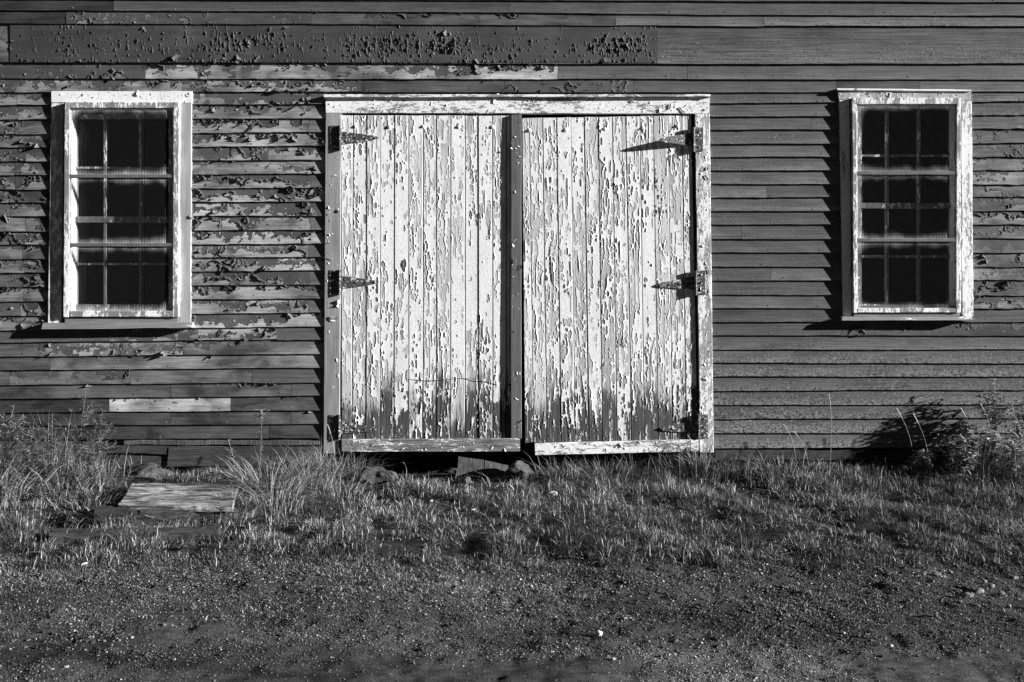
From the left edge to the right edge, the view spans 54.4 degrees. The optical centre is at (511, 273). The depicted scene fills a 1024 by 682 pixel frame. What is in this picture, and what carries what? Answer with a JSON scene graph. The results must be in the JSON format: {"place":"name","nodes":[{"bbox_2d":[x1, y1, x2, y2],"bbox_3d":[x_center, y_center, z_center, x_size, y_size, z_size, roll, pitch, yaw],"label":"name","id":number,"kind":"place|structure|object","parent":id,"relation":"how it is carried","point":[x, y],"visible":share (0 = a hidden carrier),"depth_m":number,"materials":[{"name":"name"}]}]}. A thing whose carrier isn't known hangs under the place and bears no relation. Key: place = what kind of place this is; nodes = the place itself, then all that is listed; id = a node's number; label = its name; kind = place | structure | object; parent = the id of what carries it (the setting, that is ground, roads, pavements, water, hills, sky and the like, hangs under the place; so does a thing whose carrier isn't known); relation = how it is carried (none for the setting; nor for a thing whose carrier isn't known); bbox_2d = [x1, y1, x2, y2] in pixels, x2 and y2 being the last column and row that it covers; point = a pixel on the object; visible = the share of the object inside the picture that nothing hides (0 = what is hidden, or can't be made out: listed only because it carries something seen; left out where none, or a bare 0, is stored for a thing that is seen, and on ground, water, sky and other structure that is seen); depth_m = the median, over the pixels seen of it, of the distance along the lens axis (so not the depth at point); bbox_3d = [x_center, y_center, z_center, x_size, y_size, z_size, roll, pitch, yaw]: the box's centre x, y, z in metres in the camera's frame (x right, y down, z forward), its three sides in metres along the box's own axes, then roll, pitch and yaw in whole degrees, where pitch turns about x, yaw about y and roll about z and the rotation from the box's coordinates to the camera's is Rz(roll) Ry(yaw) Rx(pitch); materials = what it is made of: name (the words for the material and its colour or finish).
{"place":"outdoors","nodes":[
{"label":"outdoors","id":0,"kind":"place"},
{"bbox_2d":[0,455,1023,681],"bbox_3d":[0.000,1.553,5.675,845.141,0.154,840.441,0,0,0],"label":"ground","id":1,"kind":"structure","parent":0,"point":[958,670],"depth_m":4.60,"materials":[{"name":"soil"}]},
{"bbox_2d":[0,406,28,473],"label":"weed","id":2,"kind":"object","parent":1,"relation":"on","point":[14,427],"visible":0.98,"depth_m":7.18,"materials":[{"name":"grey plant"}]},
{"bbox_2d":[15,422,49,476],"bbox_3d":[-3.429,1.287,7.134,0.259,0.467,0.195,0,0,0],"label":"weed","id":3,"kind":"object","parent":1,"relation":"on","point":[29,453],"visible":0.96,"depth_m":7.12,"materials":[{"name":"grey plant"}]},
{"bbox_2d":[32,413,66,479],"bbox_3d":[-3.327,1.255,7.173,0.244,0.504,0.163,0,0,-34],"label":"weed","id":4,"kind":"object","parent":1,"relation":"on","point":[51,457],"visible":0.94,"depth_m":7.17,"materials":[{"name":"grey plant"}]},
{"bbox_2d":[54,384,101,471],"bbox_3d":[-3.170,1.161,7.234,0.384,0.720,0.228,0,0,0],"label":"weed","id":5,"kind":"object","parent":1,"relation":"on","point":[83,425],"visible":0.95,"depth_m":7.23,"materials":[{"name":"grey plant"}]},
{"bbox_2d":[77,447,100,483],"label":"weed","id":6,"kind":"object","parent":1,"relation":"on","point":[88,456],"visible":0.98,"depth_m":7.00,"materials":[{"name":"grey plant"}]},
{"bbox_2d":[80,408,118,474],"bbox_3d":[-2.986,1.247,7.171,0.276,0.563,0.238,0,0,0],"label":"weed","id":7,"kind":"object","parent":1,"relation":"on","point":[99,446],"visible":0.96,"depth_m":7.17,"materials":[{"name":"grey plant"}]},
{"bbox_2d":[91,486,129,494],"bbox_3d":[-2.777,1.519,6.871,0.259,0.080,0.134,0,0,-24],"label":"timber","id":8,"kind":"object","parent":1,"relation":"on","point":[105,488],"visible":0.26,"depth_m":6.87,"materials":[{"name":"grey wood"}]},
{"bbox_2d":[50,524,220,545],"bbox_3d":[-2.211,1.545,5.866,0.952,0.096,0.123,0,0,-7],"label":"timber","id":9,"kind":"object","parent":1,"relation":"on","point":[62,536],"visible":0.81,"depth_m":5.84,"materials":[{"name":"grey wood"}]},
{"bbox_2d":[123,462,173,481],"bbox_3d":[-2.665,1.471,7.356,0.335,0.151,0.287,0,0,0],"label":"boulder","id":10,"kind":"object","parent":1,"relation":"on","point":[151,471],"visible":0.82,"depth_m":7.27,"materials":[{"name":"stone"}]},
{"bbox_2d":[94,505,228,526],"bbox_3d":[-2.180,1.512,6.209,0.794,0.137,0.116,0,0,-5],"label":"timber","id":11,"kind":"object","parent":1,"relation":"on","point":[156,512],"visible":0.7,"depth_m":6.16,"materials":[{"name":"grey wood"}]},
{"bbox_2d":[118,483,237,511],"bbox_3d":[-2.166,1.452,6.494,0.865,0.049,0.653,0,0,0],"label":"wooden step","id":12,"kind":"object","parent":1,"relation":"on","point":[150,493],"visible":0.94,"depth_m":6.41,"materials":[{"name":"grey wood"}]},
{"bbox_2d":[225,439,238,474],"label":"weed","id":13,"kind":"object","parent":1,"relation":"on","point":[230,446],"visible":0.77,"depth_m":7.27,"materials":[{"name":"grey plant"}]},
{"bbox_2d":[252,409,267,473],"bbox_3d":[-1.844,1.254,7.304,0.135,0.541,0.097,0,0,-24],"label":"goldenrod","id":14,"kind":"object","parent":1,"relation":"on","point":[259,416],"visible":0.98,"depth_m":7.30,"materials":[{"name":"grey plant"}]},
{"bbox_2d":[361,466,397,484],"bbox_3d":[-0.974,1.478,7.319,0.276,0.131,0.201,0,0,0],"label":"boulder","id":15,"kind":"object","parent":1,"relation":"on","point":[380,473],"visible":0.98,"depth_m":7.25,"materials":[{"name":"stone"}]},
{"bbox_2d":[443,468,456,472],"bbox_3d":[-0.461,1.526,7.716,0.145,0.043,0.100,0,0,0],"label":"stone","id":16,"kind":"object","parent":1,"relation":"on","point":[451,470],"visible":0.73,"depth_m":7.68,"materials":[{"name":"grey stone"}]},
{"bbox_2d":[461,476,472,483],"bbox_3d":[-0.336,1.526,7.349,0.086,0.067,0.087,0,0,-32],"label":"stone","id":17,"kind":"object","parent":1,"relation":"on","point":[466,480],"visible":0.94,"depth_m":7.32,"materials":[{"name":"grey stone"}]},
{"bbox_2d":[457,456,508,479],"bbox_3d":[-0.221,1.502,7.494,0.395,0.252,0.082,0,0,0],"label":"leaning plank","id":18,"kind":"object","parent":1,"relation":"on","point":[475,467],"visible":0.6,"depth_m":7.50,"materials":[{"name":"grey wood"}]},
{"bbox_2d":[0,0,1023,474],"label":"barn","id":19,"kind":"structure","parent":1,"relation":"on","point":[514,226],"depth_m":7.61,"materials":[{"name":"paint"}]},
{"bbox_2d":[42,91,194,328],"bbox_3d":[-2.993,-0.490,7.640,1.140,1.820,0.210,0,0,0],"label":"window","id":20,"kind":"structure","parent":19,"relation":"in","point":[64,244],"depth_m":7.59,"materials":[{"name":"white paint"}]},
{"bbox_2d":[329,115,521,451],"bbox_3d":[-0.658,0.071,7.603,1.469,2.571,0.065,0,0,0],"label":"barn door","id":21,"kind":"structure","parent":19,"relation":"in","point":[390,402],"depth_m":7.60,"materials":[{"name":"white paint"}]},
{"bbox_2d":[522,115,707,454],"bbox_3d":[0.787,0.083,7.584,1.416,2.596,0.102,0,0,0],"label":"barn door","id":22,"kind":"structure","parent":19,"relation":"in","point":[655,157],"depth_m":7.61,"materials":[{"name":"white paint"}]},
{"bbox_2d":[836,88,972,320],"bbox_3d":[2.997,-0.529,7.640,1.044,1.768,0.210,0,0,0],"label":"window","id":23,"kind":"structure","parent":19,"relation":"in","point":[958,103],"depth_m":7.59,"materials":[{"name":"white paint"}]},
{"bbox_2d":[0,455,1023,626],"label":"grass","id":24,"kind":"structure","parent":1,"relation":"on","point":[341,532],"depth_m":6.12,"materials":[{"name":"grey plant"}]},
{"bbox_2d":[0,394,1023,547],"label":"tall grass","id":25,"kind":"structure","parent":1,"relation":"on","point":[321,468],"depth_m":7.04,"materials":[{"name":"grey plant"}]},
{"bbox_2d":[505,461,533,481],"bbox_3d":[0.055,1.473,7.386,0.216,0.168,0.149,0,0,0],"label":"boulder","id":26,"kind":"object","parent":1,"relation":"on","point":[516,470],"visible":0.87,"depth_m":7.35,"materials":[{"name":"stone"}]},
{"bbox_2d":[548,491,557,495],"bbox_3d":[0.286,1.537,6.955,0.067,0.045,0.044,0,0,0],"label":"stone","id":27,"kind":"object","parent":1,"relation":"on","point":[552,494],"visible":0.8,"depth_m":6.94,"materials":[{"name":"white stone"}]},
{"bbox_2d":[718,453,734,474],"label":"weed","id":28,"kind":"object","parent":1,"relation":"on","point":[725,464],"visible":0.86,"depth_m":7.43,"materials":[{"name":"grey plant"}]},
{"bbox_2d":[905,449,931,477],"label":"weed","id":29,"kind":"object","parent":1,"relation":"on","point":[920,466],"visible":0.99,"depth_m":7.29,"materials":[{"name":"black plant"}]},
{"bbox_2d":[932,571,940,575],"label":"stone","id":30,"kind":"object","parent":1,"relation":"on","point":[935,573],"visible":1,"depth_m":5.25,"materials":[{"name":"grey stone"}]},
{"bbox_2d":[927,431,955,471],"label":"weed","id":31,"kind":"object","parent":1,"relation":"on","point":[940,452],"visible":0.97,"depth_m":7.48,"materials":[{"name":"black plant"}]},
{"bbox_2d":[947,419,980,466],"bbox_3d":[3.389,1.305,7.477,0.253,0.426,0.219,0,0,17],"label":"weed","id":32,"kind":"object","parent":1,"relation":"on","point":[963,430],"visible":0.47,"depth_m":7.46,"materials":[{"name":"grey plant"}]},
{"bbox_2d":[950,436,980,481],"bbox_3d":[3.268,1.350,7.199,0.223,0.359,0.189,0,0,0],"label":"weed","id":33,"kind":"object","parent":1,"relation":"on","point":[965,463],"visible":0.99,"depth_m":7.19,"materials":[{"name":"grey plant"}]},
{"bbox_2d":[962,593,973,597],"bbox_3d":[2.241,1.580,4.900,0.054,0.029,0.042,0,0,0],"label":"stone","id":34,"kind":"object","parent":1,"relation":"on","point":[968,595],"visible":1,"depth_m":4.88,"materials":[{"name":"grey stone"}]},
{"bbox_2d":[975,588,983,593],"bbox_3d":[2.337,1.582,4.976,0.041,0.028,0.029,0,0,0],"label":"stone","id":35,"kind":"object","parent":1,"relation":"on","point":[979,590],"visible":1,"depth_m":4.96,"materials":[{"name":"white stone"}]},
{"bbox_2d":[972,428,1002,473],"bbox_3d":[3.516,1.329,7.340,0.231,0.386,0.206,0,0,-41],"label":"weed","id":36,"kind":"object","parent":1,"relation":"on","point":[992,444],"visible":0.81,"depth_m":7.33,"materials":[{"name":"grey plant"}]},
{"bbox_2d":[970,378,1013,463],"bbox_3d":[3.594,1.155,7.465,0.316,0.747,0.244,0,0,0],"label":"weed","id":37,"kind":"object","parent":1,"relation":"on","point":[994,419],"visible":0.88,"depth_m":7.46,"materials":[{"name":"grey plant"}]},
{"bbox_2d":[997,591,1004,595],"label":"stone","id":38,"kind":"object","parent":1,"relation":"on","point":[1000,593],"visible":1,"depth_m":4.93,"materials":[{"name":"grey stone"}]},
{"bbox_2d":[997,429,1023,480],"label":"weed","id":39,"kind":"object","parent":1,"relation":"on","point":[1012,442],"visible":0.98,"depth_m":7.24,"materials":[{"name":"grey plant"}]},
{"bbox_2d":[998,386,1023,458],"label":"weed","id":40,"kind":"object","parent":1,"relation":"on","point":[1019,416],"visible":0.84,"depth_m":7.41,"materials":[{"name":"grey plant"}]},
{"bbox_2d":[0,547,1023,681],"bbox_3d":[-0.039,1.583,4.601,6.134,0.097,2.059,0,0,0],"label":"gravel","id":41,"kind":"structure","parent":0,"point":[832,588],"depth_m":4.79,"materials":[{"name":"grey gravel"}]}
]}

